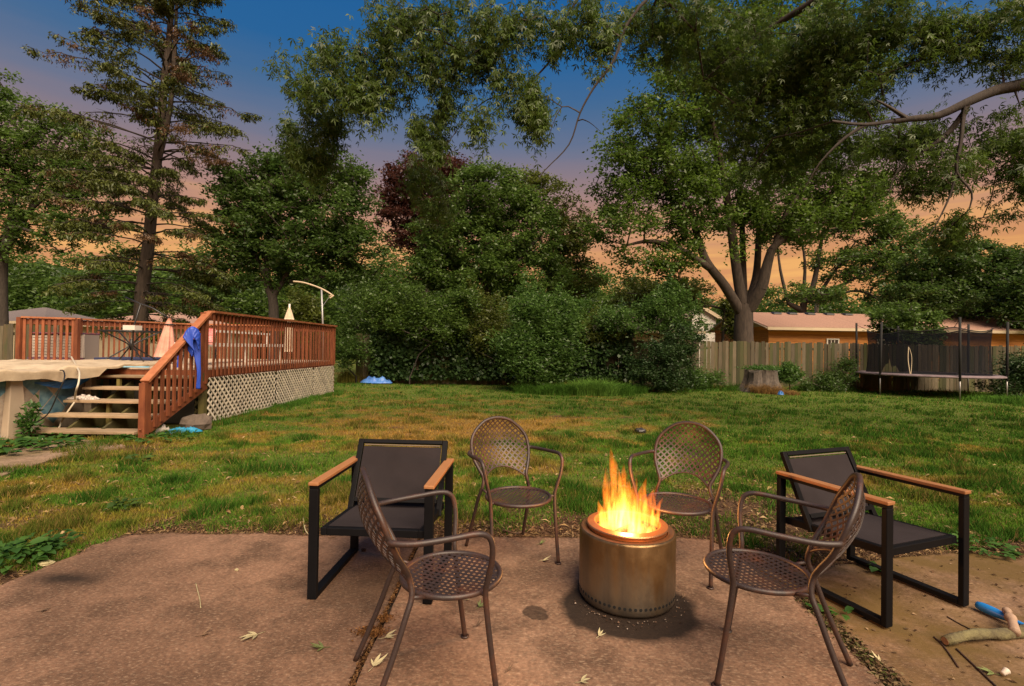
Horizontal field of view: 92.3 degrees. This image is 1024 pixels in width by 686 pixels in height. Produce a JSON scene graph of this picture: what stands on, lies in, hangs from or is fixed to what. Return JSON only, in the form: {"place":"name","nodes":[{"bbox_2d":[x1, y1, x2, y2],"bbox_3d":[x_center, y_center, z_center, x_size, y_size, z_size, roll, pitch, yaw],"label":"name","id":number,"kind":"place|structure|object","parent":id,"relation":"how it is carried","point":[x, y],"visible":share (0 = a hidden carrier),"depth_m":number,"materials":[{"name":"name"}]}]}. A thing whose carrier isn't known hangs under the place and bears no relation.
{"place":"outdoors","nodes":[
{"label":"outdoors","id":0,"kind":"place"},
{"bbox_2d":[0,357,1023,584],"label":"ground","id":1,"kind":"structure","parent":0,"point":[8,578],"depth_m":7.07,"materials":[{"name":"green plant"}]},
{"bbox_2d":[13,393,44,436],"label":"weed plant","id":2,"kind":"object","parent":1,"relation":"on","point":[30,415],"visible":0.98,"depth_m":6.76,"materials":[{"name":"green plant"}]},
{"bbox_2d":[0,324,58,359],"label":"board fence","id":3,"kind":"object","parent":1,"relation":"on","point":[7,333],"visible":0.31,"depth_m":13.55,"materials":[{"name":"wood"}]},
{"bbox_2d":[0,536,67,574],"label":"broadleaf weed","id":4,"kind":"object","parent":1,"relation":"on","point":[43,551],"visible":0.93,"depth_m":3.01,"materials":[{"name":"green plant"}]},
{"bbox_2d":[0,436,77,453],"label":"broadleaf weed","id":5,"kind":"object","parent":1,"relation":"on","point":[24,442],"visible":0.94,"depth_m":6.08,"materials":[{"name":"green plant"}]},
{"bbox_2d":[0,529,86,556],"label":"broadleaf weed","id":6,"kind":"object","parent":1,"relation":"on","point":[69,537],"visible":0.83,"depth_m":3.17,"materials":[{"name":"green plant"}]},
{"bbox_2d":[37,560,55,565],"bbox_3d":[-2.828,1.333,2.983,0.102,0.022,0.070,1,-1,0],"label":"bark chip","id":7,"kind":"object","parent":1,"relation":"on","point":[44,563],"visible":0.96,"depth_m":2.97,"materials":[{"name":"beige plant"}]},
{"bbox_2d":[0,426,101,440],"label":"broadleaf weed","id":8,"kind":"object","parent":1,"relation":"on","point":[18,435],"visible":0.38,"depth_m":6.78,"materials":[{"name":"green plant"}]},
{"bbox_2d":[9,307,95,358],"bbox_3d":[-31.913,-0.596,33.488,6.760,3.650,7.030,1,-1,0],"label":"bungalow","id":9,"kind":"object","parent":1,"relation":"on","point":[40,312],"visible":0.12,"depth_m":32.17,"materials":[{"name":"beige paint"}]},
{"bbox_2d":[0,377,109,439],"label":"swimming pool","id":10,"kind":"structure","parent":1,"relation":"on","point":[15,396],"depth_m":7.22,"materials":[{"name":"plastic"}]},
{"bbox_2d":[34,378,89,388],"bbox_3d":[-6.826,0.619,7.529,0.090,0.166,1.011,1,-1,-4],"label":"tarpaulin","id":11,"kind":"object","parent":10,"relation":"hanging from","point":[70,384],"visible":0.81,"depth_m":7.47,"materials":[{"name":"plastic"}]},
{"bbox_2d":[0,359,158,381],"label":"pool cover","id":12,"kind":"object","parent":10,"relation":"on","point":[16,370],"visible":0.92,"depth_m":7.55,"materials":[{"name":"fabric"}]},
{"bbox_2d":[20,370,64,433],"bbox_3d":[-6.452,0.826,6.987,0.584,0.884,0.518,1,-1,0],"label":"power cord","id":13,"kind":"object","parent":12,"relation":"hanging from","point":[54,400],"visible":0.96,"depth_m":6.74,"materials":[{"name":"black plastic"}]},
{"bbox_2d":[42,356,80,438],"bbox_3d":[-7.208,0.793,8.074,0.434,1.086,3.307,1,-1,-36],"label":"hose","id":14,"kind":"object","parent":12,"relation":"hanging from","point":[76,389],"visible":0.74,"depth_m":7.23,"materials":[{"name":"beige"}]},
{"bbox_2d":[0,440,126,476],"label":"paving slab","id":15,"kind":"structure","parent":1,"relation":"on","point":[32,457],"depth_m":5.77,"materials":[{"name":"concrete"}]},
{"bbox_2d":[7,433,87,450],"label":"broadleaf weed","id":16,"kind":"object","parent":15,"relation":"on","point":[77,439],"visible":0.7,"depth_m":6.39,"materials":[{"name":"green plant"}]},
{"bbox_2d":[0,67,133,325],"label":"broadleaf tree","id":17,"kind":"object","parent":1,"relation":"on","point":[14,225],"visible":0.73,"depth_m":22.73,"materials":[{"name":"green plant"}]},
{"bbox_2d":[103,497,143,510],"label":"broadleaf weed","id":18,"kind":"object","parent":1,"relation":"on","point":[115,504],"visible":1,"depth_m":4.03,"materials":[{"name":"green plant"}]},
{"bbox_2d":[11,0,262,356],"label":"spruce tree","id":19,"kind":"object","parent":1,"relation":"on","point":[117,181],"visible":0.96,"depth_m":18.71,"materials":[{"name":"green plant"}]},
{"bbox_2d":[125,453,155,460],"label":"broadleaf weed","id":20,"kind":"object","parent":1,"relation":"on","point":[150,455],"visible":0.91,"depth_m":5.64,"materials":[{"name":"green plant"}]},
{"bbox_2d":[120,430,202,442],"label":"broadleaf weed","id":21,"kind":"object","parent":1,"relation":"on","point":[145,439],"visible":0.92,"depth_m":6.83,"materials":[{"name":"green plant"}]},
{"bbox_2d":[83,312,258,358],"bbox_3d":[-25.215,-0.507,36.489,8.327,3.750,9.030,1,-1,0],"label":"bungalow","id":22,"kind":"object","parent":1,"relation":"on","point":[156,318],"visible":0.11,"depth_m":32.41,"materials":[{"name":"beige paint"}]},
{"bbox_2d":[15,311,337,438],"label":"pool deck","id":23,"kind":"structure","parent":1,"relation":"on","point":[149,400],"depth_m":9.29,"materials":[{"name":"brown wood"}]},
{"bbox_2d":[27,332,99,358],"bbox_3d":[-10.893,0.069,11.968,1.308,0.632,0.500,1,-1,0],"label":"storage box","id":24,"kind":"object","parent":23,"relation":"on","point":[89,348],"visible":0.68,"depth_m":11.77,"materials":[{"name":"grey"}]},
{"bbox_2d":[67,394,99,399],"bbox_3d":[-6.640,0.830,7.616,0.495,0.080,0.183,1,-1,0],"label":"cloth","id":25,"kind":"object","parent":23,"relation":"on","point":[85,397],"visible":0.91,"depth_m":7.58,"materials":[{"name":"fabric"}]},
{"bbox_2d":[94,357,160,360],"bbox_3d":[-9.099,0.380,11.945,1.370,0.055,0.900,1,-1,0],"label":"mat","id":26,"kind":"object","parent":23,"relation":"on","point":[134,358],"visible":0.62,"depth_m":11.50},
{"bbox_2d":[97,330,161,361],"bbox_3d":[-8.442,0.065,10.898,1.171,0.678,1.172,1,-1,0],"label":"patio table","id":27,"kind":"object","parent":23,"relation":"on","point":[129,346],"visible":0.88,"depth_m":10.87,"materials":[{"name":"black metal"}]},
{"bbox_2d":[123,297,174,360],"bbox_3d":[-7.361,-0.260,10.002,1.044,1.356,0.400,1,-1,0],"label":"cantilever parasol","id":28,"kind":"object","parent":23,"relation":"on","point":[166,341],"visible":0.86,"depth_m":9.95,"materials":[{"name":"fabric"}]},
{"bbox_2d":[177,326,200,388],"bbox_3d":[-5.434,0.233,8.050,1.117,0.994,0.296,0,-1,41],"label":"towel","id":29,"kind":"object","parent":23,"relation":"hanging from","point":[192,336],"visible":0.81,"depth_m":7.79,"materials":[{"name":"blue fabric"}]},
{"bbox_2d":[174,330,282,364],"bbox_3d":[-6.412,0.085,11.499,0.460,0.730,3.800,1,-1,0],"label":"long bench","id":30,"kind":"object","parent":23,"relation":"on","point":[210,345],"visible":0.29,"depth_m":11.50,"materials":[{"name":"white paint"}]},
{"bbox_2d":[284,304,293,360],"bbox_3d":[-5.538,-0.250,12.203,0.231,1.442,0.231,1,-1,-22],"label":"closed parasol","id":31,"kind":"object","parent":23,"relation":"on","point":[289,315],"visible":0.56,"depth_m":12.14,"materials":[{"name":"fabric"}]},
{"bbox_2d":[165,426,201,432],"bbox_3d":[-5.015,1.312,7.437,0.568,0.085,0.289,1,-1,-20],"label":"fabric scrap","id":32,"kind":"object","parent":1,"relation":"on","point":[190,428],"visible":0.37,"depth_m":7.47,"materials":[{"name":"fabric"}]},
{"bbox_2d":[179,413,211,429],"bbox_3d":[-5.014,1.244,7.837,0.459,0.253,0.367,1,-1,0],"label":"stone","id":33,"kind":"object","parent":1,"relation":"on","point":[202,421],"visible":0.8,"depth_m":7.73,"materials":[{"name":"stone"}]},
{"bbox_2d":[0,532,416,685],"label":"patio slab","id":34,"kind":"structure","parent":1,"relation":"on","point":[126,610],"depth_m":2.46,"materials":[{"name":"concrete"}]},
{"bbox_2d":[239,631,265,640],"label":"fallen leaf","id":35,"kind":"object","parent":34,"relation":"on","point":[253,634],"visible":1,"depth_m":2.26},
{"bbox_2d":[351,611,398,641],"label":"mulch crumbs","id":36,"kind":"object","parent":34,"relation":"on","point":[376,630],"visible":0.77,"depth_m":2.33,"materials":[{"name":"brown plant"}]},
{"bbox_2d":[307,439,453,603],"bbox_3d":[-0.736,1.002,2.924,0.676,0.739,0.663,1,-1,3],"label":"lounge chair","id":37,"kind":"object","parent":34,"relation":"on","point":[393,472],"visible":0.84,"depth_m":3.08,"materials":[{"name":"metal"}]},
{"bbox_2d":[191,134,403,358],"bbox_3d":[-9.158,-3.728,20.999,8.845,10.347,4.551,1,-1,0],"label":"broadleaf tree","id":38,"kind":"object","parent":1,"relation":"on","point":[267,198],"visible":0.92,"depth_m":20.47,"materials":[{"name":"green plant"}]},
{"bbox_2d":[281,284,330,350],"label":"sumac shrub","id":39,"kind":"object","parent":1,"relation":"on","point":[304,308],"visible":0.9,"depth_m":17.77,"materials":[{"name":"green plant"}]},
{"bbox_2d":[293,281,333,334],"bbox_3d":[-6.243,-0.262,15.403,1.297,3.377,0.060,1,-1,0],"label":"curved pole stand","id":40,"kind":"object","parent":1,"relation":"on","point":[331,295],"visible":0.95,"depth_m":15.40,"materials":[{"name":"grey metal"}]},
{"bbox_2d":[336,365,370,382],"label":"dry reeds","id":41,"kind":"object","parent":1,"relation":"on","point":[348,377],"visible":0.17,"depth_m":18.07,"materials":[{"name":"brown plant"}]},
{"bbox_2d":[321,277,396,382],"bbox_3d":[-5.752,-0.558,18.677,2.590,4.059,3.945,1,-1,0],"label":"shrub","id":42,"kind":"object","parent":1,"relation":"on","point":[350,346],"visible":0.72,"depth_m":18.37,"materials":[{"name":"green plant"}]},
{"bbox_2d":[8,261,726,357],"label":"treeline understorey","id":43,"kind":"object","parent":1,"relation":"on","point":[66,269],"visible":0.02,"depth_m":52.79,"materials":[{"name":"plant"}]},
{"bbox_2d":[360,376,392,382],"bbox_3d":[-4.959,1.329,17.976,1.189,0.253,0.569,1,-1,0],"label":"tarpaulin","id":44,"kind":"object","parent":1,"relation":"on","point":[369,379],"visible":0.98,"depth_m":17.83,"materials":[{"name":"plastic"}]},
{"bbox_2d":[354,266,486,383],"bbox_3d":[-3.208,-0.646,17.630,4.996,4.291,2.816,1,-1,0],"label":"shrub","id":45,"kind":"object","parent":1,"relation":"on","point":[422,317],"visible":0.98,"depth_m":17.26,"materials":[{"name":"green plant"}]},
{"bbox_2d":[372,149,474,330],"bbox_3d":[-5.819,-5.823,32.995,8.073,14.922,5.382,1,-1,0],"label":"copper beech","id":46,"kind":"object","parent":1,"relation":"on","point":[393,208],"visible":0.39,"depth_m":32.33,"materials":[{"name":"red plant"}]},
{"bbox_2d":[391,155,580,326],"bbox_3d":[-1.233,-3.840,23.959,9.465,10.891,5.361,1,-1,0],"label":"rounded tree","id":47,"kind":"object","parent":1,"relation":"on","point":[487,219],"visible":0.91,"depth_m":23.19,"materials":[{"name":"green plant"}]},
{"bbox_2d":[356,333,631,384],"bbox_3d":[-0.662,0.644,18.414,10.312,1.906,0.196,1,-1,-1],"label":"board fence","id":48,"kind":"object","parent":1,"relation":"on","point":[363,369],"visible":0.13,"depth_m":18.32,"materials":[{"name":"wood"}]},
{"bbox_2d":[368,329,513,381],"bbox_3d":[-2.595,0.446,18.023,5.430,2.053,0.758,1,-1,0],"label":"ivy","id":49,"kind":"object","parent":48,"relation":"attached to","point":[398,351],"visible":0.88,"depth_m":17.97,"materials":[{"name":"green plant"}]},
{"bbox_2d":[510,328,634,381],"bbox_3d":[2.229,0.424,17.997,4.729,2.074,0.803,1,-1,0],"label":"ivy","id":50,"kind":"object","parent":48,"relation":"attached to","point":[609,371],"visible":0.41,"depth_m":17.98,"materials":[{"name":"green plant"}]},
{"bbox_2d":[8,235,984,348],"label":"distant treeline","id":51,"kind":"object","parent":1,"relation":"on","point":[242,301],"visible":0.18,"depth_m":45.31,"materials":[{"name":"green plant"}]},
{"bbox_2d":[0,477,1023,584],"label":"soil litter","id":52,"kind":"object","parent":1,"relation":"on","point":[847,561],"visible":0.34,"depth_m":3.60,"materials":[{"name":"soil"}]},
{"bbox_2d":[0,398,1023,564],"bbox_3d":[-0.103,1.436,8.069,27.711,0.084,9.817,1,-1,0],"label":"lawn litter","id":53,"kind":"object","parent":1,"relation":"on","point":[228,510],"visible":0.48,"depth_m":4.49,"materials":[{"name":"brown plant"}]},
{"bbox_2d":[446,278,629,384],"bbox_3d":[0.925,-0.352,18.214,7.168,3.847,2.431,1,-1,-4],"label":"shrub","id":54,"kind":"object","parent":1,"relation":"on","point":[491,316],"visible":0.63,"depth_m":17.75,"materials":[{"name":"green plant"}]},
{"bbox_2d":[483,269,597,385],"bbox_3d":[0.955,-0.496,15.951,3.854,4.095,3.132,1,-1,0],"label":"shrub","id":55,"kind":"object","parent":1,"relation":"on","point":[540,336],"visible":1,"depth_m":15.62,"materials":[{"name":"green plant"}]},
{"bbox_2d":[507,164,616,310],"bbox_3d":[2.559,-3.819,26.128,6.279,11.016,4.291,1,-1,0],"label":"loose tree","id":56,"kind":"object","parent":1,"relation":"on","point":[577,260],"visible":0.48,"depth_m":25.59,"materials":[{"name":"green plant"}]},
{"bbox_2d":[353,538,793,685],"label":"soil bed","id":57,"kind":"object","parent":1,"relation":"on","point":[388,612],"depth_m":2.61,"materials":[{"name":"soil"}]},
{"bbox_2d":[348,538,420,685],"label":"joint litter","id":58,"kind":"object","parent":57,"relation":"on","point":[370,645],"visible":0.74,"depth_m":2.24,"materials":[{"name":"brown plant"}]},
{"bbox_2d":[356,537,884,685],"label":"patio slab","id":59,"kind":"structure","parent":1,"relation":"on","point":[544,627],"depth_m":2.32,"materials":[{"name":"concrete"}]},
{"bbox_2d":[368,653,386,671],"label":"fallen leaf","id":60,"kind":"object","parent":59,"relation":"on","point":[377,661],"visible":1,"depth_m":2.09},
{"bbox_2d":[353,466,502,685],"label":"iron chair","id":61,"kind":"object","parent":59,"relation":"on","point":[390,542],"visible":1,"depth_m":1.90,"materials":[{"name":"metal"}]},
{"bbox_2d":[465,416,563,576],"bbox_3d":[0.006,0.952,3.205,0.578,0.879,0.596,1,-1,-25],"label":"iron chair","id":62,"kind":"object","parent":59,"relation":"on","point":[527,502],"visible":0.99,"depth_m":3.30,"materials":[{"name":"metal"}]},
{"bbox_2d":[579,510,675,617],"bbox_3d":[0.633,1.188,2.717,0.520,0.405,0.521,1,-1,0],"label":"fire pit","id":63,"kind":"object","parent":59,"relation":"on","point":[628,575],"visible":1,"depth_m":2.51,"materials":[{"name":"metal"}]},
{"bbox_2d":[574,601,687,628],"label":"ash flakes","id":64,"kind":"object","parent":59,"relation":"on","point":[637,621],"visible":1,"depth_m":2.47,"materials":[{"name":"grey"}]},
{"bbox_2d":[628,421,729,589],"bbox_3d":[1.063,0.967,3.114,0.578,0.879,0.596,1,-1,32],"label":"iron chair","id":65,"kind":"object","parent":59,"relation":"on","point":[711,509],"visible":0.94,"depth_m":3.20,"materials":[{"name":"metal"}]},
{"bbox_2d":[703,472,864,685],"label":"iron chair","id":66,"kind":"object","parent":59,"relation":"on","point":[838,546],"visible":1,"depth_m":2.04,"materials":[{"name":"metal"}]},
{"bbox_2d":[252,0,1023,262],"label":"silver maple","id":67,"kind":"object","parent":1,"relation":"on","point":[829,57],"visible":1,"depth_m":7.22,"materials":[{"name":"green plant"}]},
{"bbox_2d":[590,262,716,382],"bbox_3d":[4.949,-0.648,17.568,4.320,4.549,2.268,1,-1,0],"label":"shrub","id":68,"kind":"object","parent":1,"relation":"on","point":[663,308],"visible":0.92,"depth_m":17.37,"materials":[{"name":"green plant"}]},
{"bbox_2d":[624,319,711,392],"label":"shrub","id":69,"kind":"object","parent":1,"relation":"on","point":[660,354],"visible":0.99,"depth_m":16.01,"materials":[{"name":"green plant"}]},
{"bbox_2d":[602,273,733,341],"bbox_3d":[10.232,-1.253,30.142,9.118,6.214,4.335,1,-1,21],"label":"tree","id":70,"kind":"object","parent":1,"relation":"on","point":[646,287],"visible":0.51,"depth_m":29.98,"materials":[{"name":"green plant"}]},
{"bbox_2d":[683,308,721,366],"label":"white house","id":71,"kind":"structure","parent":1,"relation":"on","point":[711,314],"depth_m":40.01,"materials":[{"name":"paint"}]},
{"bbox_2d":[682,363,735,390],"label":"shrub","id":72,"kind":"object","parent":1,"relation":"on","point":[711,379],"visible":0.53,"depth_m":17.06,"materials":[{"name":"green plant"}]},
{"bbox_2d":[572,0,910,365],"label":"maple tree","id":73,"kind":"object","parent":1,"relation":"on","point":[699,177],"visible":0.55,"depth_m":20.30,"materials":[{"name":"green plant"}]},
{"bbox_2d":[528,457,956,563],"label":"soil litter","id":74,"kind":"object","parent":1,"relation":"on","point":[745,507],"visible":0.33,"depth_m":4.29,"materials":[{"name":"brown plant"}]},
{"bbox_2d":[729,364,789,392],"bbox_3d":[8.612,1.194,17.079,1.776,0.970,1.598,1,-1,0],"label":"tree stump","id":75,"kind":"object","parent":1,"relation":"on","point":[767,375],"visible":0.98,"depth_m":16.63,"materials":[{"name":"wood"}]},
{"bbox_2d":[744,383,802,395],"bbox_3d":[8.582,1.492,16.478,2.164,0.437,1.735,1,-1,0],"label":"dry straw","id":76,"kind":"object","parent":1,"relation":"on","point":[774,391],"visible":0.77,"depth_m":16.24,"materials":[{"name":"brown plant"}]},
{"bbox_2d":[774,359,808,390],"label":"shrub","id":77,"kind":"object","parent":1,"relation":"on","point":[787,375],"visible":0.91,"depth_m":17.41,"materials":[{"name":"green plant"}]},
{"bbox_2d":[747,563,899,685],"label":"soil strip","id":78,"kind":"object","parent":1,"relation":"on","point":[830,629],"visible":0.06,"depth_m":2.40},
{"bbox_2d":[795,596,911,685],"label":"joint litter","id":79,"kind":"object","parent":78,"relation":"on","point":[881,673],"visible":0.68,"depth_m":2.22,"materials":[{"name":"brown plant"}]},
{"bbox_2d":[631,340,1023,391],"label":"board fence","id":80,"kind":"object","parent":1,"relation":"on","point":[726,354],"visible":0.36,"depth_m":18.59,"materials":[{"name":"wood"}]},
{"bbox_2d":[794,350,865,392],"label":"shrub","id":81,"kind":"object","parent":1,"relation":"on","point":[826,382],"visible":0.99,"depth_m":17.64,"materials":[{"name":"green plant"}]},
{"bbox_2d":[747,174,937,312],"bbox_3d":[24.347,-5.154,35.984,13.848,14.723,6.772,1,-1,0],"label":"spreading tree","id":82,"kind":"object","parent":1,"relation":"on","point":[884,231],"visible":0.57,"depth_m":35.47,"materials":[{"name":"green plant"}]},
{"bbox_2d":[706,312,1023,374],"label":"ranch house","id":83,"kind":"structure","parent":1,"relation":"on","point":[806,327],"depth_m":27.34,"materials":[{"name":"orange wood"}]},
{"bbox_2d":[826,338,838,343],"bbox_3d":[17.790,0.104,27.257,0.700,0.710,0.047,1,-1,0],"label":"window","id":84,"kind":"structure","parent":83,"relation":"in","point":[828,340],"depth_m":27.26,"materials":[{"name":"white paint"}]},
{"bbox_2d":[757,553,1023,685],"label":"patio slab","id":85,"kind":"structure","parent":1,"relation":"on","point":[929,662],"depth_m":2.56,"materials":[{"name":"concrete"}]},
{"bbox_2d":[828,606,853,619],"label":"broadleaf weed","id":86,"kind":"object","parent":85,"relation":"on","point":[847,609],"visible":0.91,"depth_m":2.54,"materials":[{"name":"green plant"}]},
{"bbox_2d":[776,446,970,627],"bbox_3d":[2.049,1.045,2.847,0.676,0.739,0.663,1,-1,-20],"label":"lounge chair","id":87,"kind":"object","parent":85,"relation":"on","point":[821,480],"visible":0.77,"depth_m":2.81,"materials":[{"name":"black metal"}]},
{"bbox_2d":[749,558,1023,682],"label":"slab litter","id":88,"kind":"object","parent":85,"relation":"on","point":[996,584],"visible":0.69,"depth_m":2.57,"materials":[{"name":"brown plant"}]},
{"bbox_2d":[955,648,996,685],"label":"twig","id":89,"kind":"object","parent":85,"relation":"on","point":[974,665],"visible":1,"depth_m":2.14,"materials":[{"name":"brown wood"}]},
{"bbox_2d":[941,624,1023,645],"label":"log","id":90,"kind":"object","parent":85,"relation":"on","point":[953,638],"visible":0.98,"depth_m":2.32,"materials":[{"name":"wood"}]},
{"bbox_2d":[1002,607,1021,636],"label":"broken branch","id":91,"kind":"object","parent":90,"relation":"on","point":[1010,618],"visible":0.99,"depth_m":2.40,"materials":[{"name":"brown wood"}]},
{"bbox_2d":[975,601,1023,624],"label":"toy bat","id":92,"kind":"object","parent":85,"relation":"on","point":[992,611],"visible":0.72,"depth_m":2.56,"materials":[{"name":"blue plastic"}]},
{"bbox_2d":[1000,667,1010,675],"bbox_3d":[2.097,1.399,2.091,0.035,0.028,0.028,1,-1,-25],"label":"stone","id":93,"kind":"object","parent":85,"relation":"on","point":[1004,671],"visible":1,"depth_m":2.09,"materials":[{"name":"beige"}]},
{"bbox_2d":[862,298,952,331],"bbox_3d":[16.181,0.039,20.011,3.378,3.593,2.286,1,-1,0],"label":"vine clad tree","id":94,"kind":"object","parent":1,"relation":"on","point":[908,317],"visible":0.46,"depth_m":19.65,"materials":[{"name":"green plant"}]},
{"bbox_2d":[855,317,1008,399],"bbox_3d":[14.344,0.501,17.048,4.020,2.535,4.020,1,-1,0],"label":"trampoline","id":95,"kind":"object","parent":1,"relation":"on","point":[959,352],"visible":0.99,"depth_m":15.72,"materials":[{"name":"fabric"}]},
{"bbox_2d":[869,235,1023,319],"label":"evergreen tree","id":96,"kind":"object","parent":1,"relation":"on","point":[955,283],"visible":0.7,"depth_m":29.15,"materials":[{"name":"green plant"}]},
{"bbox_2d":[949,531,1022,559],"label":"broadleaf weed","id":97,"kind":"object","parent":1,"relation":"on","point":[1009,548],"visible":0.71,"depth_m":3.38,"materials":[{"name":"green plant"}]},
{"bbox_2d":[970,343,1023,396],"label":"shrub","id":98,"kind":"object","parent":1,"relation":"on","point":[1016,375],"visible":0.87,"depth_m":16.42,"materials":[{"name":"green plant"}]},
{"bbox_2d":[980,254,1023,334],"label":"evergreen tree","id":99,"kind":"object","parent":1,"relation":"on","point":[1007,300],"visible":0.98,"depth_m":27.05,"materials":[{"name":"green plant"}]},
{"bbox_2d":[0,0,1023,311],"label":"sky","id":100,"kind":"structure","parent":0,"point":[22,22],"materials":[{"name":"blue"}]},
{"bbox_2d":[509,375,650,396],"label":"long grass","id":101,"kind":"structure","parent":0,"point":[595,387],"depth_m":14.67,"materials":[{"name":"plant"}]},
{"bbox_2d":[212,378,1023,423],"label":"rough grass","id":102,"kind":"structure","parent":0,"point":[1015,400],"depth_m":15.05,"materials":[{"name":"plant"}]},
{"bbox_2d":[588,310,705,367],"bbox_3d":[9.301,-0.259,36.992,7.405,4.350,8.030,1,-1,0],"label":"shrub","id":103,"kind":"object","parent":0,"point":[647,338],"visible":0.09,"depth_m":33.41,"materials":[{"name":"green plant"}]},
{"bbox_3d":[0.635,1.099,2.718,0.348,0.045,0.348,1,-1,0],"label":"ember bed","id":104,"kind":"object","parent":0,"visible":0},
{"bbox_2d":[608,525,638,532],"bbox_3d":[0.646,1.069,2.782,0.210,0.085,0.045,1,-1,-5],"label":"firewood","id":105,"kind":"object","parent":104,"relation":"on","point":[613,527],"visible":0.32,"depth_m":2.77,"materials":[{"name":"yellow wood"}]},
{"bbox_2d":[615,523,633,532],"bbox_3d":[0.588,1.041,2.691,0.188,0.076,0.044,1,-1,-35],"label":"firewood","id":106,"kind":"object","parent":104,"relation":"on","point":[626,528],"visible":0.49,"depth_m":2.70,"materials":[{"name":"yellow wood"}]},
{"bbox_2d":[638,523,648,532],"bbox_3d":[0.704,1.058,2.683,0.043,0.085,0.223,1,-1,26],"label":"firewood","id":107,"kind":"object","parent":104,"relation":"on","point":[644,528],"visible":0.4,"depth_m":2.73,"materials":[{"name":"yellow"}]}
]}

